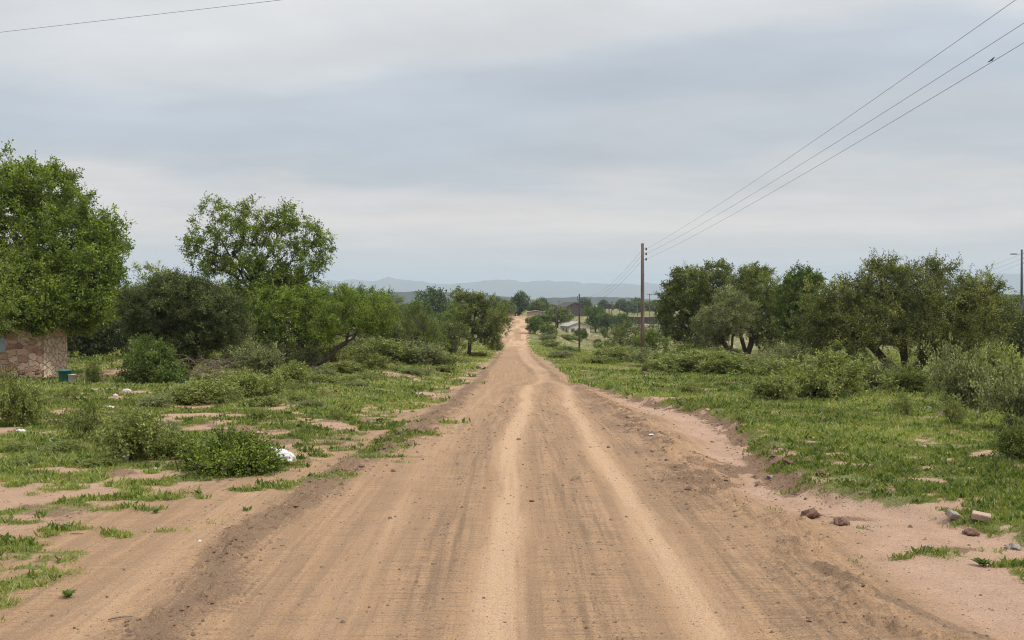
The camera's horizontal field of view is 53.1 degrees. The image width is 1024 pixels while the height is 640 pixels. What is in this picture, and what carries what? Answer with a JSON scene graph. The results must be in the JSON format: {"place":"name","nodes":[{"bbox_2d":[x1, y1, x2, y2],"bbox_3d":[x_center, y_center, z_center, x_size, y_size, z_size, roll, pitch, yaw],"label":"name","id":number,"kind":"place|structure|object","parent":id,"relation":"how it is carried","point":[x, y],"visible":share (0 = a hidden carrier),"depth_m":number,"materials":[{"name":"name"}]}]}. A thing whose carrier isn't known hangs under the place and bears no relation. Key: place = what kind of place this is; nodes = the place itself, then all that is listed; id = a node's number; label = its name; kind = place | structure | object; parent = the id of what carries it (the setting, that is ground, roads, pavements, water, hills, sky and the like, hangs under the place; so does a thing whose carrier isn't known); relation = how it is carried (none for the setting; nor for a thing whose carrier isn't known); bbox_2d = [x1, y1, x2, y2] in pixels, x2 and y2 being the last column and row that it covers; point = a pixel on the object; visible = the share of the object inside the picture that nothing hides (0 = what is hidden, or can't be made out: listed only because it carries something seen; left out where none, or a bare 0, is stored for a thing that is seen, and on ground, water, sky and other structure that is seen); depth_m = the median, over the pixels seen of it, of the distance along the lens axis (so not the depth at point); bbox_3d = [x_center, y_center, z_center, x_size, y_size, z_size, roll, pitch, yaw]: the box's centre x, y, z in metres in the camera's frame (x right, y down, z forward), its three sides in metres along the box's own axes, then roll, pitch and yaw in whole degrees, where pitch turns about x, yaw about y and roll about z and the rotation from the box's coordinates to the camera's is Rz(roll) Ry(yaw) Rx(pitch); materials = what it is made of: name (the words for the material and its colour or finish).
{"place":"outdoors","nodes":[
{"label":"outdoors","id":0,"kind":"place"},
{"bbox_2d":[0,305,1023,639],"bbox_3d":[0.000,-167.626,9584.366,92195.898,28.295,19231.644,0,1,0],"label":"ground","id":1,"kind":"structure","parent":0,"point":[936,585],"depth_m":9.24,"materials":[{"name":"brown soil"}]},
{"bbox_2d":[0,441,33,451],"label":"grass","id":2,"kind":"structure","parent":1,"relation":"on","point":[20,446],"depth_m":15.27,"materials":[{"name":"green plant"}]},
{"bbox_2d":[0,232,40,354],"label":"thorn tree","id":3,"kind":"object","parent":1,"relation":"on","point":[5,324],"visible":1,"depth_m":24.23,"materials":[{"name":"green plant"}]},
{"bbox_2d":[0,371,47,426],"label":"shrub","id":4,"kind":"object","parent":1,"relation":"on","point":[15,401],"visible":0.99,"depth_m":18.96,"materials":[{"name":"green plant"}]},
{"bbox_2d":[0,320,66,377],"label":"stone hut","id":5,"kind":"object","parent":1,"relation":"on","point":[44,357],"visible":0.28,"depth_m":43.04,"materials":[{"name":"stone"}]},
{"bbox_2d":[33,439,88,452],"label":"grass","id":6,"kind":"structure","parent":1,"relation":"on","point":[63,445],"depth_m":14.98,"materials":[{"name":"green plant"}]},
{"bbox_2d":[0,139,135,339],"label":"shade tree","id":7,"kind":"object","parent":1,"relation":"on","point":[78,275],"visible":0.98,"depth_m":44.59,"materials":[{"name":"green plant"}]},
{"bbox_2d":[54,384,83,399],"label":"shrub","id":8,"kind":"object","parent":1,"relation":"on","point":[67,394],"visible":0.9,"depth_m":25.48,"materials":[{"name":"green plant"}]},
{"bbox_2d":[49,388,113,441],"bbox_3d":[-6.766,1.582,16.155,0.991,0.998,0.844,0,1,-24],"label":"shrub","id":9,"kind":"object","parent":1,"relation":"on","point":[87,422],"visible":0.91,"depth_m":16.14,"materials":[{"name":"green plant"}]},
{"bbox_2d":[85,358,105,382],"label":"shrub","id":10,"kind":"object","parent":1,"relation":"on","point":[93,374],"visible":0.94,"depth_m":35.68,"materials":[{"name":"green plant"}]},
{"bbox_2d":[72,456,122,468],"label":"grass","id":11,"kind":"structure","parent":1,"relation":"on","point":[90,461],"depth_m":13.33,"materials":[{"name":"green plant"}]},
{"bbox_2d":[67,317,131,357],"bbox_3d":[-25.506,0.897,62.064,6.768,3.558,5.178,0,1,0],"label":"thicket tree","id":12,"kind":"object","parent":1,"relation":"on","point":[101,345],"visible":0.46,"depth_m":61.08,"materials":[{"name":"green plant"}]},
{"bbox_2d":[87,402,169,463],"bbox_3d":[-5.183,1.598,14.063,1.096,0.957,1.364,0,1,-4],"label":"shrub","id":13,"kind":"object","parent":1,"relation":"on","point":[134,434],"visible":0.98,"depth_m":13.78,"materials":[{"name":"green plant"}]},
{"bbox_2d":[128,260,174,289],"bbox_3d":[-20.692,-0.670,60.062,3.762,5.787,2.979,0,1,0],"label":"slender tree","id":14,"kind":"object","parent":1,"relation":"on","point":[149,267],"visible":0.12,"depth_m":59.92,"materials":[{"name":"green plant"}]},
{"bbox_2d":[114,332,191,383],"bbox_3d":[-12.083,1.425,34.620,3.659,2.009,2.215,1,1,37],"label":"leafy bush","id":15,"kind":"object","parent":1,"relation":"on","point":[147,353],"visible":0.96,"depth_m":34.21,"materials":[{"name":"green plant"}]},
{"bbox_2d":[135,393,176,406],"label":"shrub","id":16,"kind":"object","parent":1,"relation":"on","point":[151,401],"visible":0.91,"depth_m":23.41,"materials":[{"name":"green plant"}]},
{"bbox_2d":[136,423,207,459],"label":"shrub","id":17,"kind":"object","parent":1,"relation":"on","point":[165,449],"visible":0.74,"depth_m":14.19,"materials":[{"name":"green plant"}]},
{"bbox_2d":[156,388,207,404],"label":"shrub","id":18,"kind":"object","parent":1,"relation":"on","point":[185,398],"visible":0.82,"depth_m":24.50,"materials":[{"name":"green plant"}]},
{"bbox_2d":[110,266,255,378],"bbox_3d":[-12.262,0.189,37.973,5.115,4.394,4.632,1,1,30],"label":"round bush","id":19,"kind":"object","parent":1,"relation":"on","point":[217,316],"visible":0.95,"depth_m":37.04,"materials":[{"name":"green plant"}]},
{"bbox_2d":[142,376,244,404],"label":"shrub","id":20,"kind":"object","parent":1,"relation":"on","point":[203,388],"visible":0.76,"depth_m":25.05,"materials":[{"name":"green plant"}]},
{"bbox_2d":[149,354,247,379],"bbox_3d":[-11.089,1.681,35.438,3.886,1.079,1.508,0,1,0],"label":"brushwood","id":21,"kind":"object","parent":1,"relation":"on","point":[211,364],"visible":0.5,"depth_m":35.40,"materials":[{"name":"green plant"}]},
{"bbox_2d":[200,387,250,405],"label":"shrub","id":22,"kind":"object","parent":1,"relation":"on","point":[224,397],"visible":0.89,"depth_m":24.76,"materials":[{"name":"green plant"}]},
{"bbox_2d":[170,408,289,482],"bbox_3d":[-3.594,1.691,13.148,1.530,1.083,1.636,-1,1,-25],"label":"leafy green shrub","id":23,"kind":"object","parent":1,"relation":"on","point":[244,452],"visible":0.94,"depth_m":13.04,"materials":[{"name":"green plant"}]},
{"bbox_2d":[218,318,260,368],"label":"shrub","id":24,"kind":"object","parent":1,"relation":"on","point":[227,355],"visible":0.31,"depth_m":50.12,"materials":[{"name":"green plant"}]},
{"bbox_2d":[214,367,285,398],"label":"shrub","id":25,"kind":"object","parent":1,"relation":"on","point":[257,385],"visible":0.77,"depth_m":26.91,"materials":[{"name":"green plant"}]},
{"bbox_2d":[175,191,337,345],"bbox_3d":[-13.859,-2.308,55.888,8.989,9.366,5.656,0,1,0],"label":"open crowned tree","id":26,"kind":"object","parent":1,"relation":"on","point":[257,266],"visible":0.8,"depth_m":55.41,"materials":[{"name":"green plant"}]},
{"bbox_2d":[228,334,285,374],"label":"shrub","id":27,"kind":"object","parent":1,"relation":"on","point":[265,358],"visible":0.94,"depth_m":45.15,"materials":[{"name":"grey plant"}]},
{"bbox_2d":[245,406,272,418],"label":"shrub","id":28,"kind":"object","parent":1,"relation":"on","point":[258,413],"visible":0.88,"depth_m":20.05,"materials":[{"name":"green plant"}]},
{"bbox_2d":[237,392,291,406],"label":"shrub","id":29,"kind":"object","parent":1,"relation":"on","point":[269,400],"visible":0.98,"depth_m":23.00,"materials":[{"name":"green plant"}]},
{"bbox_2d":[233,278,340,365],"bbox_3d":[-11.777,0.164,53.219,5.798,4.677,5.151,0,1,0],"label":"leafy tree","id":30,"kind":"object","parent":1,"relation":"on","point":[297,315],"visible":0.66,"depth_m":52.22,"materials":[{"name":"green plant"}]},
{"bbox_2d":[267,359,316,388],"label":"shrub","id":31,"kind":"object","parent":1,"relation":"on","point":[298,372],"visible":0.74,"depth_m":31.38,"materials":[{"name":"green plant"}]},
{"bbox_2d":[278,337,322,367],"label":"shrub","id":32,"kind":"object","parent":1,"relation":"on","point":[302,354],"visible":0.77,"depth_m":51.67,"materials":[{"name":"green plant"}]},
{"bbox_2d":[285,379,327,391],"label":"shrub","id":33,"kind":"object","parent":1,"relation":"on","point":[306,385],"visible":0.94,"depth_m":30.36,"materials":[{"name":"green plant"}]},
{"bbox_2d":[308,364,339,376],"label":"shrub","id":34,"kind":"object","parent":1,"relation":"on","point":[325,371],"visible":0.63,"depth_m":40.16,"materials":[{"name":"green plant"}]},
{"bbox_2d":[307,373,351,383],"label":"shrub","id":35,"kind":"object","parent":1,"relation":"on","point":[323,378],"visible":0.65,"depth_m":34.36,"materials":[{"name":"green plant"}]},
{"bbox_2d":[305,336,357,361],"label":"shrub","id":36,"kind":"object","parent":1,"relation":"on","point":[326,350],"visible":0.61,"depth_m":56.95,"materials":[{"name":"green plant"}]},
{"bbox_2d":[296,282,404,368],"bbox_3d":[-8.241,0.262,51.819,5.221,4.502,6.513,0,1,-23],"label":"leaning tree","id":37,"kind":"object","parent":1,"relation":"on","point":[361,316],"visible":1,"depth_m":50.38,"materials":[{"name":"green plant"}]},
{"bbox_2d":[319,359,382,373],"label":"shrub","id":38,"kind":"object","parent":1,"relation":"on","point":[347,366],"visible":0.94,"depth_m":46.39,"materials":[{"name":"green plant"}]},
{"bbox_2d":[339,327,391,356],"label":"shrub","id":39,"kind":"object","parent":1,"relation":"on","point":[357,340],"visible":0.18,"depth_m":60.32,"materials":[{"name":"green plant"}]},
{"bbox_2d":[344,370,386,380],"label":"shrub","id":40,"kind":"object","parent":1,"relation":"on","point":[367,375],"visible":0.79,"depth_m":39.62,"materials":[{"name":"green plant"}]},
{"bbox_2d":[348,351,402,368],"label":"shrub","id":41,"kind":"object","parent":1,"relation":"on","point":[369,360],"visible":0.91,"depth_m":50.72,"materials":[{"name":"green plant"}]},
{"bbox_2d":[361,317,404,344],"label":"browned bush","id":42,"kind":"object","parent":1,"relation":"on","point":[393,333],"visible":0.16,"depth_m":65.76,"materials":[{"name":"green plant"}]},
{"bbox_2d":[348,337,421,363],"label":"shrub","id":43,"kind":"object","parent":1,"relation":"on","point":[380,348],"visible":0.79,"depth_m":55.64,"materials":[{"name":"green plant"}]},
{"bbox_2d":[356,302,416,343],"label":"spreading tree","id":44,"kind":"object","parent":1,"relation":"on","point":[409,328],"visible":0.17,"depth_m":75.95,"materials":[{"name":"green plant"}]},
{"bbox_2d":[388,336,447,364],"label":"shrub","id":45,"kind":"object","parent":1,"relation":"on","point":[424,351],"visible":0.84,"depth_m":56.21,"materials":[{"name":"green plant"}]},
{"bbox_2d":[395,300,445,348],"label":"spreading tree","id":46,"kind":"object","parent":1,"relation":"on","point":[424,326],"visible":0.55,"depth_m":79.65,"materials":[{"name":"green plant"}]},
{"bbox_2d":[405,297,437,325],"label":"distant tree","id":47,"kind":"object","parent":1,"relation":"on","point":[428,308],"visible":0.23,"depth_m":198.43,"materials":[{"name":"green plant"}]},
{"bbox_2d":[413,285,450,328],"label":"distant tree","id":48,"kind":"object","parent":1,"relation":"on","point":[439,305],"visible":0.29,"depth_m":210.76,"materials":[{"name":"green plant"}]},
{"bbox_2d":[424,350,470,365],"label":"shrub","id":49,"kind":"object","parent":1,"relation":"on","point":[452,359],"visible":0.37,"depth_m":57.73,"materials":[{"name":"green plant"}]},
{"bbox_2d":[433,305,475,352],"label":"roadside tree","id":50,"kind":"object","parent":1,"relation":"on","point":[449,316],"visible":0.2,"depth_m":98.05,"materials":[{"name":"green plant"}]},
{"bbox_2d":[436,312,473,352],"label":"tree","id":51,"kind":"object","parent":1,"relation":"on","point":[447,331],"visible":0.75,"depth_m":85.64,"materials":[{"name":"green plant"}]},
{"bbox_2d":[446,285,510,355],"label":"roadside tree","id":52,"kind":"object","parent":1,"relation":"on","point":[485,332],"visible":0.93,"depth_m":87.51,"materials":[{"name":"green plant"}]},
{"bbox_2d":[484,301,514,350],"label":"roadside tree","id":53,"kind":"object","parent":1,"relation":"on","point":[510,325],"visible":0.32,"depth_m":117.67,"materials":[{"name":"green plant"}]},
{"bbox_2d":[3,390,1019,639],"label":"earth crumbs","id":54,"kind":"object","parent":1,"relation":"on","point":[499,496],"visible":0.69,"depth_m":11.10,"materials":[{"name":"brown soil"}]},
{"bbox_2d":[1,341,1023,410],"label":"grass","id":55,"kind":"structure","parent":1,"relation":"on","point":[542,348],"depth_m":49.62,"materials":[{"name":"green plant"}]},
{"bbox_2d":[509,290,530,315],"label":"distant tree","id":56,"kind":"object","parent":1,"relation":"on","point":[520,301],"visible":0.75,"depth_m":328.25,"materials":[{"name":"green plant"}]},
{"bbox_2d":[525,317,543,333],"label":"distant tree","id":57,"kind":"object","parent":1,"relation":"on","point":[533,325],"visible":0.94,"depth_m":189.71,"materials":[{"name":"green plant"}]},
{"bbox_2d":[546,305,574,327],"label":"distant tree","id":58,"kind":"object","parent":1,"relation":"on","point":[564,315],"visible":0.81,"depth_m":254.15,"materials":[{"name":"green plant"}]},
{"bbox_2d":[545,349,577,357],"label":"shrub","id":59,"kind":"object","parent":1,"relation":"on","point":[560,353],"visible":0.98,"depth_m":85.57,"materials":[{"name":"green plant"}]},
{"bbox_2d":[553,302,588,315],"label":"barn","id":60,"kind":"structure","parent":1,"relation":"on","point":[574,309],"depth_m":430.26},
{"bbox_2d":[559,321,591,336],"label":"house","id":61,"kind":"structure","parent":1,"relation":"on","point":[570,327],"depth_m":262.35,"materials":[{"name":"beige paint"}]},
{"bbox_2d":[582,304,605,331],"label":"distant tree","id":62,"kind":"object","parent":1,"relation":"on","point":[593,311],"visible":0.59,"depth_m":289.68,"materials":[{"name":"green plant"}]},
{"bbox_2d":[570,354,618,363],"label":"shrub","id":63,"kind":"object","parent":1,"relation":"on","point":[596,359],"visible":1,"depth_m":71.92,"materials":[{"name":"green plant"}]},
{"bbox_2d":[594,312,615,331],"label":"distant tree","id":64,"kind":"object","parent":1,"relation":"on","point":[604,319],"visible":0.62,"depth_m":284.12,"materials":[{"name":"green plant"}]},
{"bbox_2d":[602,343,647,361],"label":"shrub","id":65,"kind":"object","parent":1,"relation":"on","point":[619,353],"visible":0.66,"depth_m":75.62,"materials":[{"name":"green plant"}]},
{"bbox_2d":[613,299,636,314],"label":"distant tree","id":66,"kind":"object","parent":1,"relation":"on","point":[627,307],"visible":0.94,"depth_m":477.69,"materials":[{"name":"green plant"}]},
{"bbox_2d":[600,318,657,351],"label":"tree","id":67,"kind":"object","parent":1,"relation":"on","point":[615,339],"visible":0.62,"depth_m":127.43,"materials":[{"name":"green plant"}]},
{"bbox_2d":[640,243,646,363],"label":"power pole","id":68,"kind":"object","parent":1,"relation":"on","point":[642,300],"visible":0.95,"depth_m":72.88,"materials":[{"name":"brown wood"}]},
{"bbox_2d":[633,322,673,350],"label":"tree","id":69,"kind":"object","parent":1,"relation":"on","point":[651,336],"visible":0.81,"depth_m":117.70,"materials":[{"name":"green plant"}]},
{"bbox_2d":[623,343,683,365],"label":"shrub","id":70,"kind":"object","parent":1,"relation":"on","point":[645,353],"visible":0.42,"depth_m":66.94,"materials":[{"name":"green plant"}]},
{"bbox_2d":[642,350,690,371],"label":"shrub","id":71,"kind":"object","parent":1,"relation":"on","point":[655,363],"visible":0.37,"depth_m":58.02,"materials":[{"name":"green plant"}]},
{"bbox_2d":[676,379,702,392],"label":"shrub","id":72,"kind":"object","parent":1,"relation":"on","point":[690,386],"visible":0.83,"depth_m":37.88,"materials":[{"name":"green plant"}]},
{"bbox_2d":[651,257,737,350],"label":"dense tree","id":73,"kind":"object","parent":1,"relation":"on","point":[688,295],"visible":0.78,"depth_m":79.02,"materials":[{"name":"green plant"}]},
{"bbox_2d":[659,344,729,373],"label":"shrub","id":74,"kind":"object","parent":1,"relation":"on","point":[680,365],"visible":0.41,"depth_m":55.77,"materials":[{"name":"green plant"}]},
{"bbox_2d":[688,347,755,375],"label":"shrub","id":75,"kind":"object","parent":1,"relation":"on","point":[710,362],"visible":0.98,"depth_m":53.10,"materials":[{"name":"green plant"}]},
{"bbox_2d":[688,282,761,351],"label":"grey tree","id":76,"kind":"object","parent":1,"relation":"on","point":[715,330],"visible":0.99,"depth_m":69.66,"materials":[{"name":"green plant"}]},
{"bbox_2d":[724,349,783,372],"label":"shrub","id":77,"kind":"object","parent":1,"relation":"on","point":[755,358],"visible":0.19,"depth_m":54.51,"materials":[{"name":"green plant"}]},
{"bbox_2d":[722,261,803,354],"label":"grey tree","id":78,"kind":"object","parent":1,"relation":"on","point":[749,280],"visible":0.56,"depth_m":72.44,"materials":[{"name":"green plant"}]},
{"bbox_2d":[734,355,802,375],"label":"shrub","id":79,"kind":"object","parent":1,"relation":"on","point":[766,367],"visible":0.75,"depth_m":52.21,"materials":[{"name":"green plant"}]},
{"bbox_2d":[734,369,804,401],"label":"shrub","id":80,"kind":"object","parent":1,"relation":"on","point":[773,385],"visible":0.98,"depth_m":31.90,"materials":[{"name":"green plant"}]},
{"bbox_2d":[756,338,813,368],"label":"shrub","id":81,"kind":"object","parent":1,"relation":"on","point":[777,352],"visible":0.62,"depth_m":63.80,"materials":[{"name":"green plant"}]},
{"bbox_2d":[768,260,828,359],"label":"deep green tree","id":82,"kind":"object","parent":1,"relation":"on","point":[787,296],"visible":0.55,"depth_m":65.44,"materials":[{"name":"green plant"}]},
{"bbox_2d":[770,354,853,398],"bbox_3d":[9.914,2.033,33.263,2.788,1.851,3.217,-1,1,-26],"label":"shrub","id":83,"kind":"object","parent":1,"relation":"on","point":[814,380],"visible":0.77,"depth_m":32.74,"materials":[{"name":"green plant"}]},
{"bbox_2d":[805,329,869,362],"bbox_3d":[19.951,1.571,61.803,4.331,3.584,3.023,0,1,0],"label":"thicket tree","id":84,"kind":"object","parent":1,"relation":"on","point":[852,354],"visible":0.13,"depth_m":61.70,"materials":[{"name":"green plant"}]},
{"bbox_2d":[791,342,897,397],"bbox_3d":[10.767,1.833,33.965,2.657,2.223,3.308,0,1,-9],"label":"shrub","id":85,"kind":"object","parent":1,"relation":"on","point":[830,360],"visible":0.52,"depth_m":33.54,"materials":[{"name":"green plant"}]},
{"bbox_2d":[854,350,917,389],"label":"shrub","id":86,"kind":"object","parent":1,"relation":"on","point":[873,370],"visible":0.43,"depth_m":39.35,"materials":[{"name":"green plant"}]},
{"bbox_2d":[781,247,1023,386],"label":"wide thorn tree","id":87,"kind":"object","parent":1,"relation":"on","point":[969,305],"visible":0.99,"depth_m":41.12,"materials":[{"name":"green plant"}]},
{"bbox_2d":[888,385,923,415],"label":"shrub","id":88,"kind":"object","parent":1,"relation":"on","point":[902,403],"visible":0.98,"depth_m":21.71,"materials":[{"name":"green plant"}]},
{"bbox_2d":[881,358,941,392],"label":"shrub","id":89,"kind":"object","parent":1,"relation":"on","point":[912,378],"visible":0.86,"depth_m":35.70,"materials":[{"name":"green plant"}]},
{"bbox_2d":[932,393,970,423],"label":"shrub","id":90,"kind":"object","parent":1,"relation":"on","point":[956,409],"visible":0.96,"depth_m":19.38,"materials":[{"name":"green plant"}]},
{"bbox_2d":[895,327,1009,366],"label":"thicket tree","id":91,"kind":"object","parent":1,"relation":"on","point":[909,351],"visible":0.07,"depth_m":65.57,"materials":[{"name":"green plant"}]},
{"bbox_2d":[917,330,997,410],"bbox_3d":[11.158,1.445,25.614,1.932,2.353,2.311,1,1,32],"label":"shrub","id":92,"kind":"object","parent":1,"relation":"on","point":[960,370],"visible":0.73,"depth_m":25.23,"materials":[{"name":"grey plant"}]},
{"bbox_2d":[946,333,1023,405],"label":"shrub","id":93,"kind":"object","parent":1,"relation":"on","point":[995,353],"visible":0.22,"depth_m":27.13,"materials":[{"name":"green plant"}]},
{"bbox_2d":[967,349,1023,428],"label":"shrub","id":94,"kind":"object","parent":1,"relation":"on","point":[1010,396],"visible":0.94,"depth_m":18.06,"materials":[{"name":"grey plant"}]},
{"bbox_2d":[978,301,1023,368],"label":"thorn tree","id":95,"kind":"object","parent":1,"relation":"on","point":[1019,343],"visible":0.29,"depth_m":47.42,"materials":[{"name":"green plant"}]},
{"bbox_2d":[982,408,1023,460],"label":"shrub","id":96,"kind":"object","parent":1,"relation":"on","point":[1010,443],"visible":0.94,"depth_m":13.45,"materials":[{"name":"green plant"}]},
{"bbox_2d":[0,354,1023,622],"bbox_3d":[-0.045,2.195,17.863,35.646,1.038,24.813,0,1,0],"label":"grass","id":97,"kind":"structure","parent":0,"point":[942,495],"depth_m":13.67,"materials":[{"name":"green plant"}]},
{"bbox_2d":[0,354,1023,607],"bbox_3d":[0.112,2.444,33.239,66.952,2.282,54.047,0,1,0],"label":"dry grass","id":98,"kind":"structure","parent":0,"point":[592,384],"depth_m":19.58,"materials":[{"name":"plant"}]},
{"bbox_2d":[0,0,1023,284],"label":"sky","id":99,"kind":"structure","parent":0,"point":[439,141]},
{"bbox_2d":[2,394,1023,639],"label":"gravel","id":100,"kind":"structure","parent":0,"point":[506,532],"depth_m":9.40,"materials":[{"name":"brown gravel"}]},
{"bbox_2d":[115,273,1023,299],"bbox_3d":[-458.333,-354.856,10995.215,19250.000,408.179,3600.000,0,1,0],"label":"mountains","id":101,"kind":"structure","parent":0,"point":[535,290],"depth_m":10184.44,"materials":[{"name":"grey"}]},
{"bbox_2d":[122,291,1023,304],"bbox_3d":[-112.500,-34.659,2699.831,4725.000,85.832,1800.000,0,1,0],"label":"hills","id":102,"kind":"structure","parent":0,"point":[408,296],"depth_m":2374.30,"materials":[{"name":"green plant"}]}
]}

